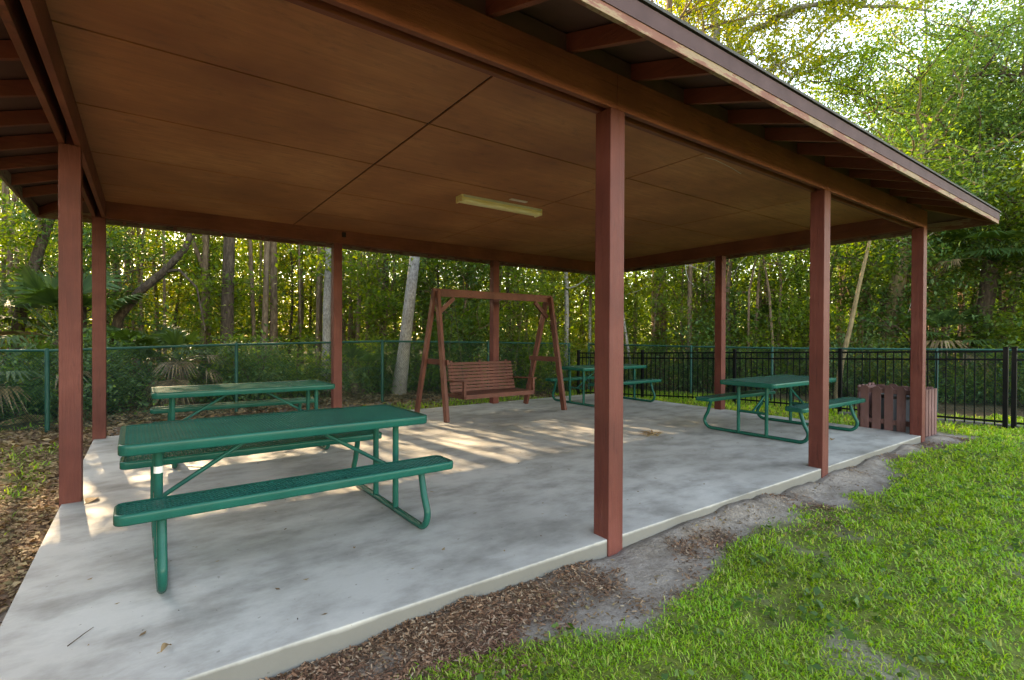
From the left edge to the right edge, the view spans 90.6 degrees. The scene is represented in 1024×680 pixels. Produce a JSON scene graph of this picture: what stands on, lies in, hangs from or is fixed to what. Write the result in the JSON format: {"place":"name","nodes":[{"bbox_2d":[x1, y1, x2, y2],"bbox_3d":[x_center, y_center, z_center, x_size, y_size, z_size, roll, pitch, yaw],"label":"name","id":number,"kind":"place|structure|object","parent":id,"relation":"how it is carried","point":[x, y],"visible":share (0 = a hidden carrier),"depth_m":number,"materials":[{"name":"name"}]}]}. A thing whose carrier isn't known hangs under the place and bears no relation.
{"place":"outdoors","nodes":[
{"label":"outdoors","id":0,"kind":"place"},
{"bbox_2d":[0,394,920,679],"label":"concrete floor slab","id":1,"kind":"structure","parent":0,"point":[236,614],"depth_m":3.51,"materials":[{"name":"grey concrete"}]},
{"bbox_2d":[150,380,338,468],"bbox_3d":[-3.206,0.929,6.132,1.910,0.760,1.556,0,1,-36],"label":"picnic table","id":2,"kind":"object","parent":1,"relation":"on","point":[171,393],"visible":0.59,"depth_m":6.08,"materials":[{"name":"green metal"}]},
{"bbox_2d":[113,404,452,593],"bbox_3d":[-1.629,0.954,3.644,1.910,0.760,1.556,0,1,-37],"label":"picnic table","id":3,"kind":"object","parent":1,"relation":"on","point":[155,447],"visible":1,"depth_m":3.33,"materials":[{"name":"green metal"}]},
{"bbox_2d":[414,288,566,422],"bbox_3d":[-0.312,0.226,9.188,2.588,2.178,1.241,0,1,-36],"label":"swing stand","id":4,"kind":"object","parent":1,"relation":"on","point":[437,294],"visible":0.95,"depth_m":8.87,"materials":[{"name":"brown wood"}]},
{"bbox_2d":[447,302,536,399],"bbox_3d":[-0.392,0.133,9.117,1.545,1.708,0.759,0,1,-36],"label":"swing bench","id":5,"kind":"object","parent":4,"relation":"hanging from","point":[467,392],"visible":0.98,"depth_m":9.20,"materials":[{"name":"wood"}]},
{"bbox_2d":[0,0,1001,556],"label":"pavilion","id":6,"kind":"structure","parent":1,"relation":"on","point":[598,132],"depth_m":4.26,"materials":[{"name":"paint"}]},
{"bbox_2d":[456,194,541,216],"bbox_3d":[-0.144,-1.763,6.687,1.280,0.088,0.156,0,1,-36],"label":"ceiling light","id":7,"kind":"object","parent":6,"relation":"attached to","point":[494,204],"visible":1,"depth_m":6.60,"materials":[{"name":"beige plastic"}]},
{"bbox_2d":[545,364,660,406],"bbox_3d":[1.917,0.916,10.670,1.910,0.760,1.556,0,1,-36],"label":"picnic table","id":8,"kind":"object","parent":1,"relation":"on","point":[584,378],"visible":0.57,"depth_m":10.45,"materials":[{"name":"green metal"}]},
{"bbox_2d":[696,374,864,443],"bbox_3d":[3.938,0.948,7.461,1.910,0.760,1.556,0,1,-36],"label":"picnic table","id":9,"kind":"object","parent":1,"relation":"on","point":[769,383],"visible":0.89,"depth_m":7.18,"materials":[{"name":"green metal"}]},
{"bbox_2d":[0,338,1023,679],"bbox_3d":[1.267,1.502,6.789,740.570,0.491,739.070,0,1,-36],"label":"ground","id":10,"kind":"structure","parent":0,"point":[644,562],"depth_m":3.01,"materials":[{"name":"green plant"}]},
{"bbox_2d":[0,356,55,418],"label":"shrub","id":11,"kind":"object","parent":10,"relation":"on","point":[13,363],"visible":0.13,"depth_m":8.63,"materials":[{"name":"green plant"}]},
{"bbox_2d":[0,199,57,363],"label":"sapling","id":12,"kind":"object","parent":10,"relation":"on","point":[23,226],"visible":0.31,"depth_m":11.59,"materials":[{"name":"green plant"}]},
{"bbox_2d":[0,178,89,376],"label":"tree","id":13,"kind":"object","parent":10,"relation":"on","point":[38,250],"visible":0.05,"depth_m":11.54,"materials":[{"name":"green plant"}]},
{"bbox_2d":[0,431,91,625],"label":"leaf litter","id":14,"kind":"object","parent":10,"relation":"on","point":[8,586],"visible":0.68,"depth_m":4.17,"materials":[{"name":"brown plant"}]},
{"bbox_2d":[0,341,91,425],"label":"palmetto","id":15,"kind":"object","parent":10,"relation":"on","point":[43,346],"visible":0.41,"depth_m":8.52,"materials":[{"name":"green plant"}]},
{"bbox_2d":[0,324,91,414],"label":"shrub","id":16,"kind":"object","parent":10,"relation":"on","point":[24,344],"visible":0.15,"depth_m":9.04,"materials":[{"name":"green plant"}]},
{"bbox_2d":[0,187,155,364],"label":"sapling","id":17,"kind":"object","parent":10,"relation":"on","point":[51,254],"visible":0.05,"depth_m":12.85,"materials":[{"name":"green plant"}]},
{"bbox_2d":[0,259,159,400],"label":"palm tree","id":18,"kind":"object","parent":10,"relation":"on","point":[43,293],"visible":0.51,"depth_m":10.41,"materials":[{"name":"green plant"}]},
{"bbox_2d":[3,329,156,417],"bbox_3d":[-7.994,0.611,9.238,2.155,1.651,2.387,0,0,15],"label":"shrub","id":19,"kind":"object","parent":10,"relation":"on","point":[86,368],"visible":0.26,"depth_m":9.12,"materials":[{"name":"green plant"}]},
{"bbox_2d":[1,324,196,410],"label":"shrub","id":20,"kind":"object","parent":10,"relation":"on","point":[128,369],"visible":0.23,"depth_m":9.75,"materials":[{"name":"green plant"}]},
{"bbox_2d":[0,193,200,375],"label":"sapling","id":21,"kind":"object","parent":10,"relation":"on","point":[87,238],"visible":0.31,"depth_m":11.95,"materials":[{"name":"green plant"}]},
{"bbox_2d":[13,217,198,377],"bbox_3d":[-11.781,-2.473,15.281,4.323,7.649,4.514,0,0,8],"label":"sapling","id":22,"kind":"object","parent":10,"relation":"on","point":[147,304],"visible":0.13,"depth_m":15.51,"materials":[{"name":"green plant"}]},
{"bbox_2d":[52,323,230,400],"bbox_3d":[-7.913,1.080,11.316,3.555,3.019,3.424,0,1,-36],"label":"palmetto","id":23,"kind":"object","parent":10,"relation":"on","point":[127,332],"visible":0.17,"depth_m":10.45,"materials":[{"name":"green plant"}]},
{"bbox_2d":[85,227,216,393],"bbox_3d":[-8.259,-2.257,11.555,5.865,7.300,3.142,0,0,-5],"label":"tree","id":24,"kind":"object","parent":10,"relation":"on","point":[119,316],"visible":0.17,"depth_m":11.53,"materials":[{"name":"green plant"}]},
{"bbox_2d":[91,229,256,360],"bbox_3d":[-10.632,-2.274,16.409,5.134,7.239,4.234,0,1,-36],"label":"sapling","id":25,"kind":"object","parent":10,"relation":"on","point":[172,297],"visible":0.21,"depth_m":16.34,"materials":[{"name":"green plant"}]},
{"bbox_2d":[143,327,225,406],"bbox_3d":[-6.610,0.617,10.315,1.636,1.789,1.849,0,1,-36],"label":"palmetto","id":26,"kind":"object","parent":10,"relation":"on","point":[171,337],"visible":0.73,"depth_m":10.06,"materials":[{"name":"green plant"}]},
{"bbox_2d":[127,231,257,338],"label":"sapling","id":27,"kind":"object","parent":10,"relation":"on","point":[217,244],"visible":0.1,"depth_m":17.93,"materials":[{"name":"green plant"}]},
{"bbox_2d":[144,328,269,402],"bbox_3d":[-6.345,0.567,10.813,2.179,1.677,2.150,0,0,-25],"label":"shrub","id":28,"kind":"object","parent":10,"relation":"on","point":[217,365],"visible":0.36,"depth_m":10.68,"materials":[{"name":"green plant"}]},
{"bbox_2d":[133,235,302,369],"bbox_3d":[-8.873,-1.050,15.594,4.135,4.863,4.086,0,0,31],"label":"sapling","id":29,"kind":"object","parent":10,"relation":"on","point":[215,263],"visible":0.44,"depth_m":15.45,"materials":[{"name":"green plant"}]},
{"bbox_2d":[159,237,286,364],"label":"tree","id":30,"kind":"object","parent":10,"relation":"on","point":[227,313],"visible":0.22,"depth_m":13.43,"materials":[{"name":"green plant"}]},
{"bbox_2d":[204,323,314,401],"bbox_3d":[-5.647,0.499,11.116,2.146,1.772,2.259,0,0,33],"label":"shrub","id":31,"kind":"object","parent":10,"relation":"on","point":[263,353],"visible":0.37,"depth_m":10.86,"materials":[{"name":"green plant"}]},
{"bbox_2d":[216,240,315,365],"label":"sapling","id":32,"kind":"object","parent":10,"relation":"on","point":[278,268],"visible":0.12,"depth_m":18.62,"materials":[{"name":"green plant"}]},
{"bbox_2d":[234,240,322,380],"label":"tree","id":33,"kind":"object","parent":10,"relation":"on","point":[273,310],"visible":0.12,"depth_m":14.93,"materials":[{"name":"green plant"}]},
{"bbox_2d":[0,385,558,449],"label":"forest litter","id":34,"kind":"object","parent":10,"relation":"on","point":[5,434],"visible":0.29,"depth_m":9.38,"materials":[{"name":"brown plant"}]},
{"bbox_2d":[235,240,323,368],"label":"sapling","id":35,"kind":"object","parent":10,"relation":"on","point":[291,285],"visible":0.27,"depth_m":18.24,"materials":[{"name":"green plant"}]},
{"bbox_2d":[0,340,569,432],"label":"chain link fence","id":36,"kind":"object","parent":10,"relation":"on","point":[47,383],"visible":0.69,"depth_m":9.24,"materials":[{"name":"green metal"}]},
{"bbox_2d":[297,248,303,368],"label":"tree","id":37,"kind":"object","parent":10,"relation":"on","point":[302,308],"depth_m":18.96,"materials":[{"name":"brown plant"}]},
{"bbox_2d":[254,329,347,398],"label":"shrub","id":38,"kind":"object","parent":10,"relation":"on","point":[312,365],"visible":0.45,"depth_m":11.22,"materials":[{"name":"green plant"}]},
{"bbox_2d":[263,244,364,369],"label":"sapling","id":39,"kind":"object","parent":10,"relation":"on","point":[310,307],"visible":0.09,"depth_m":19.75,"materials":[{"name":"green plant"}]},
{"bbox_2d":[273,245,387,391],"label":"tree","id":40,"kind":"object","parent":10,"relation":"on","point":[326,336],"visible":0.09,"depth_m":12.47,"materials":[{"name":"green plant"}]},
{"bbox_2d":[287,250,402,375],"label":"sapling","id":41,"kind":"object","parent":10,"relation":"on","point":[352,324],"visible":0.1,"depth_m":17.53,"materials":[{"name":"green plant"}]},
{"bbox_2d":[306,343,394,394],"bbox_3d":[-3.612,0.999,11.950,2.542,1.992,2.184,0,1,-36],"label":"palmetto","id":42,"kind":"object","parent":10,"relation":"on","point":[353,350],"visible":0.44,"depth_m":11.62,"materials":[{"name":"green plant"}]},
{"bbox_2d":[313,329,412,394],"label":"shrub","id":43,"kind":"object","parent":10,"relation":"on","point":[379,365],"visible":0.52,"depth_m":12.07,"materials":[{"name":"green plant"}]},
{"bbox_2d":[304,250,457,386],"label":"sapling","id":44,"kind":"object","parent":10,"relation":"on","point":[378,314],"visible":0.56,"depth_m":13.35,"materials":[{"name":"green plant"}]},
{"bbox_2d":[391,256,419,394],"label":"tree","id":45,"kind":"object","parent":10,"relation":"on","point":[408,307],"depth_m":11.79,"materials":[{"name":"grey plant"}]},
{"bbox_2d":[362,251,485,382],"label":"sapling","id":46,"kind":"object","parent":10,"relation":"on","point":[427,296],"visible":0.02,"depth_m":15.81,"materials":[{"name":"green plant"}]},
{"bbox_2d":[374,310,480,393],"bbox_3d":[-2.116,0.242,13.232,2.811,2.205,3.506,0,1,-36],"label":"shrub","id":47,"kind":"object","parent":10,"relation":"on","point":[430,372],"visible":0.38,"depth_m":12.52,"materials":[{"name":"green plant"}]},
{"bbox_2d":[367,252,512,361],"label":"sapling","id":48,"kind":"object","parent":10,"relation":"on","point":[439,285],"visible":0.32,"depth_m":13.47,"materials":[{"name":"green plant"}]},
{"bbox_2d":[376,255,528,388],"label":"sapling","id":49,"kind":"object","parent":10,"relation":"on","point":[478,305],"visible":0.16,"depth_m":13.14,"materials":[{"name":"green plant"}]},
{"bbox_2d":[423,300,519,388],"bbox_3d":[-1.152,0.125,13.356,3.025,2.554,2.692,1,1,41],"label":"shrub","id":50,"kind":"object","parent":10,"relation":"on","point":[459,337],"visible":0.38,"depth_m":12.88,"materials":[{"name":"green plant"}]},
{"bbox_2d":[414,260,559,369],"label":"sapling","id":51,"kind":"object","parent":10,"relation":"on","point":[528,289],"visible":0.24,"depth_m":13.94,"materials":[{"name":"green plant"}]},
{"bbox_2d":[0,386,981,533],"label":"rough grass","id":52,"kind":"structure","parent":10,"relation":"on","point":[704,403],"depth_m":10.33,"materials":[{"name":"green plant"}]},
{"bbox_2d":[0,150,1023,391],"bbox_3d":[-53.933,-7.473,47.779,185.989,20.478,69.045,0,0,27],"label":"woods","id":53,"kind":"object","parent":10,"relation":"on","point":[204,264],"visible":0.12,"depth_m":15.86,"materials":[{"name":"green plant"}]},
{"bbox_2d":[0,356,1023,423],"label":"undergrowth","id":54,"kind":"object","parent":10,"relation":"on","point":[139,394],"visible":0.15,"depth_m":11.17,"materials":[{"name":"green plant"}]},
{"bbox_2d":[455,264,579,367],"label":"sapling","id":55,"kind":"object","parent":10,"relation":"on","point":[518,273],"visible":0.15,"depth_m":15.23,"materials":[{"name":"green plant"}]},
{"bbox_2d":[476,318,567,393],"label":"shrub","id":56,"kind":"object","parent":10,"relation":"on","point":[518,384],"visible":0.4,"depth_m":14.17,"materials":[{"name":"green plant"}]},
{"bbox_2d":[500,267,583,368],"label":"sapling","id":57,"kind":"object","parent":10,"relation":"on","point":[556,308],"visible":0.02,"depth_m":18.32,"materials":[{"name":"green plant"}]},
{"bbox_2d":[500,268,594,384],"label":"sapling","id":58,"kind":"object","parent":10,"relation":"on","point":[552,276],"visible":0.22,"depth_m":16.56,"materials":[{"name":"green plant"}]},
{"bbox_2d":[531,324,594,390],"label":"shrub","id":59,"kind":"object","parent":10,"relation":"on","point":[573,373],"visible":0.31,"depth_m":15.21,"materials":[{"name":"green plant"}]},
{"bbox_2d":[528,268,627,382],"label":"tree","id":60,"kind":"object","parent":10,"relation":"on","point":[566,304],"visible":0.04,"depth_m":16.20,"materials":[{"name":"green plant"}]},
{"bbox_2d":[551,271,638,346],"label":"sapling","id":61,"kind":"object","parent":10,"relation":"on","point":[593,301],"visible":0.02,"depth_m":18.23,"materials":[{"name":"green plant"}]},
{"bbox_2d":[559,267,675,374],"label":"sapling","id":62,"kind":"object","parent":10,"relation":"on","point":[629,312],"visible":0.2,"depth_m":16.94,"materials":[{"name":"green plant"}]},
{"bbox_2d":[259,435,1022,679],"bbox_3d":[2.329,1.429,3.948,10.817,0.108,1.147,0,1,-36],"label":"wood chips","id":63,"kind":"object","parent":10,"relation":"on","point":[399,674],"visible":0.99,"depth_m":2.54,"materials":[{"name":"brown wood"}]},
{"bbox_2d":[624,269,669,388],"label":"tree","id":64,"kind":"object","parent":10,"relation":"on","point":[635,287],"visible":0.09,"depth_m":16.08,"materials":[{"name":"green plant"}]},
{"bbox_2d":[623,327,680,387],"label":"shrub","id":65,"kind":"object","parent":10,"relation":"on","point":[635,362],"visible":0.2,"depth_m":15.89,"materials":[{"name":"green plant"}]},
{"bbox_2d":[629,313,734,391],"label":"shrub","id":66,"kind":"object","parent":10,"relation":"on","point":[686,361],"visible":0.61,"depth_m":14.81,"materials":[{"name":"green plant"}]},
{"bbox_2d":[632,262,747,385],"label":"sapling","id":67,"kind":"object","parent":10,"relation":"on","point":[679,268],"visible":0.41,"depth_m":16.16,"materials":[{"name":"green plant"}]},
{"bbox_2d":[663,261,747,379],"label":"sapling","id":68,"kind":"object","parent":10,"relation":"on","point":[703,296],"visible":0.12,"depth_m":18.50,"materials":[{"name":"green plant"}]},
{"bbox_2d":[649,258,788,370],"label":"sapling","id":69,"kind":"object","parent":10,"relation":"on","point":[705,274],"visible":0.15,"depth_m":16.78,"materials":[{"name":"green plant"}]},
{"bbox_2d":[648,0,816,380],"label":"tree","id":70,"kind":"object","parent":10,"relation":"on","point":[693,9],"visible":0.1,"depth_m":18.21,"materials":[{"name":"green plant"}]},
{"bbox_2d":[671,255,799,375],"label":"sapling","id":71,"kind":"object","parent":10,"relation":"on","point":[734,268],"visible":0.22,"depth_m":15.82,"materials":[{"name":"green plant"}]},
{"bbox_2d":[684,308,791,390],"bbox_3d":[6.292,0.265,14.351,2.927,2.519,3.093,0,0,-26],"label":"shrub","id":72,"kind":"object","parent":10,"relation":"on","point":[737,365],"visible":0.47,"depth_m":14.16,"materials":[{"name":"green plant"}]},
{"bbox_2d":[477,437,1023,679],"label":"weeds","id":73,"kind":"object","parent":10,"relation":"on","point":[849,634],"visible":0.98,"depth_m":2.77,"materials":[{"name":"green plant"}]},
{"bbox_2d":[697,245,842,388],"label":"sapling","id":74,"kind":"object","parent":10,"relation":"on","point":[787,311],"visible":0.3,"depth_m":14.18,"materials":[{"name":"green plant"}]},
{"bbox_2d":[714,308,834,393],"bbox_3d":[7.025,0.322,13.793,3.177,2.361,2.926,0,0,22],"label":"shrub","id":75,"kind":"object","parent":10,"relation":"on","point":[783,360],"visible":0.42,"depth_m":13.58,"materials":[{"name":"green plant"}]},
{"bbox_2d":[731,300,829,374],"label":"palm tree","id":76,"kind":"object","parent":10,"relation":"on","point":[767,311],"visible":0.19,"depth_m":15.18,"materials":[{"name":"green plant"}]},
{"bbox_2d":[577,347,1009,427],"bbox_3d":[5.004,0.871,11.162,8.480,1.590,0.442,1,1,43],"label":"iron fence","id":77,"kind":"object","parent":10,"relation":"on","point":[1005,360],"visible":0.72,"depth_m":9.99,"materials":[{"name":"black metal"}]},
{"bbox_2d":[752,244,858,374],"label":"sapling","id":78,"kind":"object","parent":10,"relation":"on","point":[808,265],"visible":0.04,"depth_m":16.24,"materials":[{"name":"green plant"}]},
{"bbox_2d":[588,343,1023,413],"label":"chain link fence","id":79,"kind":"object","parent":10,"relation":"on","point":[772,362],"visible":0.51,"depth_m":11.29,"materials":[{"name":"black metal"}]},
{"bbox_2d":[654,0,968,375],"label":"oak tree","id":80,"kind":"object","parent":10,"relation":"on","point":[827,8],"visible":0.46,"depth_m":18.24,"materials":[{"name":"green plant"}]},
{"bbox_2d":[730,127,933,374],"bbox_3d":[8.491,-1.847,13.781,4.556,6.668,4.632,0,1,-36],"label":"sapling","id":81,"kind":"object","parent":10,"relation":"on","point":[806,273],"visible":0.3,"depth_m":13.49,"materials":[{"name":"green plant"}]},
{"bbox_2d":[790,324,909,396],"bbox_3d":[8.420,0.515,12.578,2.737,1.933,2.830,1,1,39],"label":"shrub","id":82,"kind":"object","parent":10,"relation":"on","point":[875,343],"visible":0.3,"depth_m":12.44,"materials":[{"name":"green plant"}]},
{"bbox_2d":[772,154,968,373],"bbox_3d":[10.152,-2.057,14.694,4.635,7.072,4.425,0,0,-9],"label":"sapling","id":83,"kind":"object","parent":10,"relation":"on","point":[867,288],"visible":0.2,"depth_m":14.25,"materials":[{"name":"green plant"}]},
{"bbox_2d":[763,0,1023,350],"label":"tree","id":84,"kind":"object","parent":10,"relation":"on","point":[840,85],"visible":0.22,"depth_m":16.39,"materials":[{"name":"green plant"}]},
{"bbox_2d":[845,337,944,387],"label":"shrub","id":85,"kind":"object","parent":10,"relation":"on","point":[888,376],"visible":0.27,"depth_m":12.03,"materials":[{"name":"green plant"}]},
{"bbox_2d":[881,393,909,432],"bbox_3d":[5.860,1.127,7.734,0.540,0.620,0.540,0,1,-36],"label":"trash bin","id":86,"kind":"object","parent":10,"relation":"on","point":[895,408],"visible":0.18,"depth_m":7.55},
{"bbox_2d":[857,382,936,437],"bbox_3d":[5.861,1.063,7.734,0.685,0.748,0.822,0,1,-36],"label":"picket enclosure","id":87,"kind":"object","parent":10,"relation":"on","point":[869,412],"visible":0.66,"depth_m":7.55,"materials":[{"name":"brown wood"}]},
{"bbox_2d":[805,20,1018,336],"bbox_3d":[14.875,-4.641,18.910,9.208,12.229,8.787,0,1,-36],"label":"tree","id":88,"kind":"object","parent":10,"relation":"on","point":[905,85],"visible":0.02,"depth_m":18.05,"materials":[{"name":"green plant"}]},
{"bbox_2d":[834,101,1015,398],"bbox_3d":[8.386,-1.754,11.489,4.326,6.519,4.114,0,1,-36],"label":"tree","id":89,"kind":"object","parent":10,"relation":"on","point":[851,319],"visible":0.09,"depth_m":11.67,"materials":[{"name":"green plant"}]},
{"bbox_2d":[827,0,1023,381],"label":"tree","id":90,"kind":"object","parent":10,"relation":"on","point":[943,173],"visible":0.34,"depth_m":12.78,"materials":[{"name":"green plant"}]},
{"bbox_2d":[829,161,1023,366],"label":"sapling","id":91,"kind":"object","parent":10,"relation":"on","point":[951,282],"visible":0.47,"depth_m":12.33,"materials":[{"name":"green plant"}]},
{"bbox_2d":[838,411,1023,427],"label":"concrete path strip","id":92,"kind":"object","parent":10,"relation":"on","point":[967,422],"visible":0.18,"depth_m":8.60,"materials":[{"name":"grey concrete"}]},
{"bbox_2d":[1011,347,1023,428],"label":"iron gate","id":93,"kind":"structure","parent":92,"relation":"on","point":[1014,360],"depth_m":8.03,"materials":[{"name":"black metal"}]},
{"bbox_2d":[840,0,1023,307],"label":"tree","id":94,"kind":"object","parent":10,"relation":"on","point":[899,25],"visible":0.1,"depth_m":31.32,"materials":[{"name":"green plant"}]},
{"bbox_2d":[848,0,1023,388],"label":"tree","id":95,"kind":"object","parent":10,"relation":"on","point":[971,120],"visible":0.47,"depth_m":12.94,"materials":[{"name":"green leaf"},{"name":"dark bark"}]},
{"bbox_2d":[886,305,1012,399],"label":"palm tree","id":96,"kind":"object","parent":10,"relation":"on","point":[949,321],"visible":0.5,"depth_m":12.06,"materials":[{"name":"green plant"}]},
{"bbox_2d":[899,161,1023,398],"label":"sapling","id":97,"kind":"object","parent":10,"relation":"on","point":[1004,214],"visible":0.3,"depth_m":12.11,"materials":[{"name":"green plant"}]},
{"bbox_2d":[899,315,1023,403],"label":"shrub","id":98,"kind":"object","parent":10,"relation":"on","point":[951,371],"visible":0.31,"depth_m":11.58,"materials":[{"name":"green plant"}]},
{"bbox_2d":[912,0,1023,217],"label":"tree","id":99,"kind":"object","parent":10,"relation":"on","point":[1011,6],"visible":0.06,"depth_m":15.77,"materials":[{"name":"green plant"}]},
{"bbox_2d":[927,217,1023,397],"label":"palm tree","id":100,"kind":"object","parent":10,"relation":"on","point":[988,296],"visible":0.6,"depth_m":12.15,"materials":[{"name":"green plant"}]},
{"bbox_2d":[930,314,1023,406],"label":"shrub","id":101,"kind":"object","parent":10,"relation":"on","point":[997,376],"visible":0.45,"depth_m":11.07,"materials":[{"name":"green plant"}]},
{"bbox_2d":[965,122,1023,367],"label":"sapling","id":102,"kind":"object","parent":10,"relation":"on","point":[1018,191],"visible":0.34,"depth_m":11.71,"materials":[{"name":"green plant"}]},
{"bbox_2d":[976,311,1023,391],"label":"shrub","id":103,"kind":"object","parent":10,"relation":"on","point":[1019,325],"visible":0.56,"depth_m":10.81,"materials":[{"name":"green plant"}]},
{"bbox_2d":[988,160,1023,362],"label":"sapling","id":104,"kind":"object","parent":10,"relation":"on","point":[1019,179],"visible":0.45,"depth_m":11.18,"materials":[{"name":"green plant"}]},
{"bbox_2d":[0,0,1023,335],"label":"sky","id":105,"kind":"structure","parent":0,"point":[847,32],"materials":[{"name":"white"}]},
{"bbox_2d":[397,413,1023,679],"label":"lawn grass","id":106,"kind":"structure","parent":0,"point":[987,523],"depth_m":2.97,"materials":[{"name":"green plant"}]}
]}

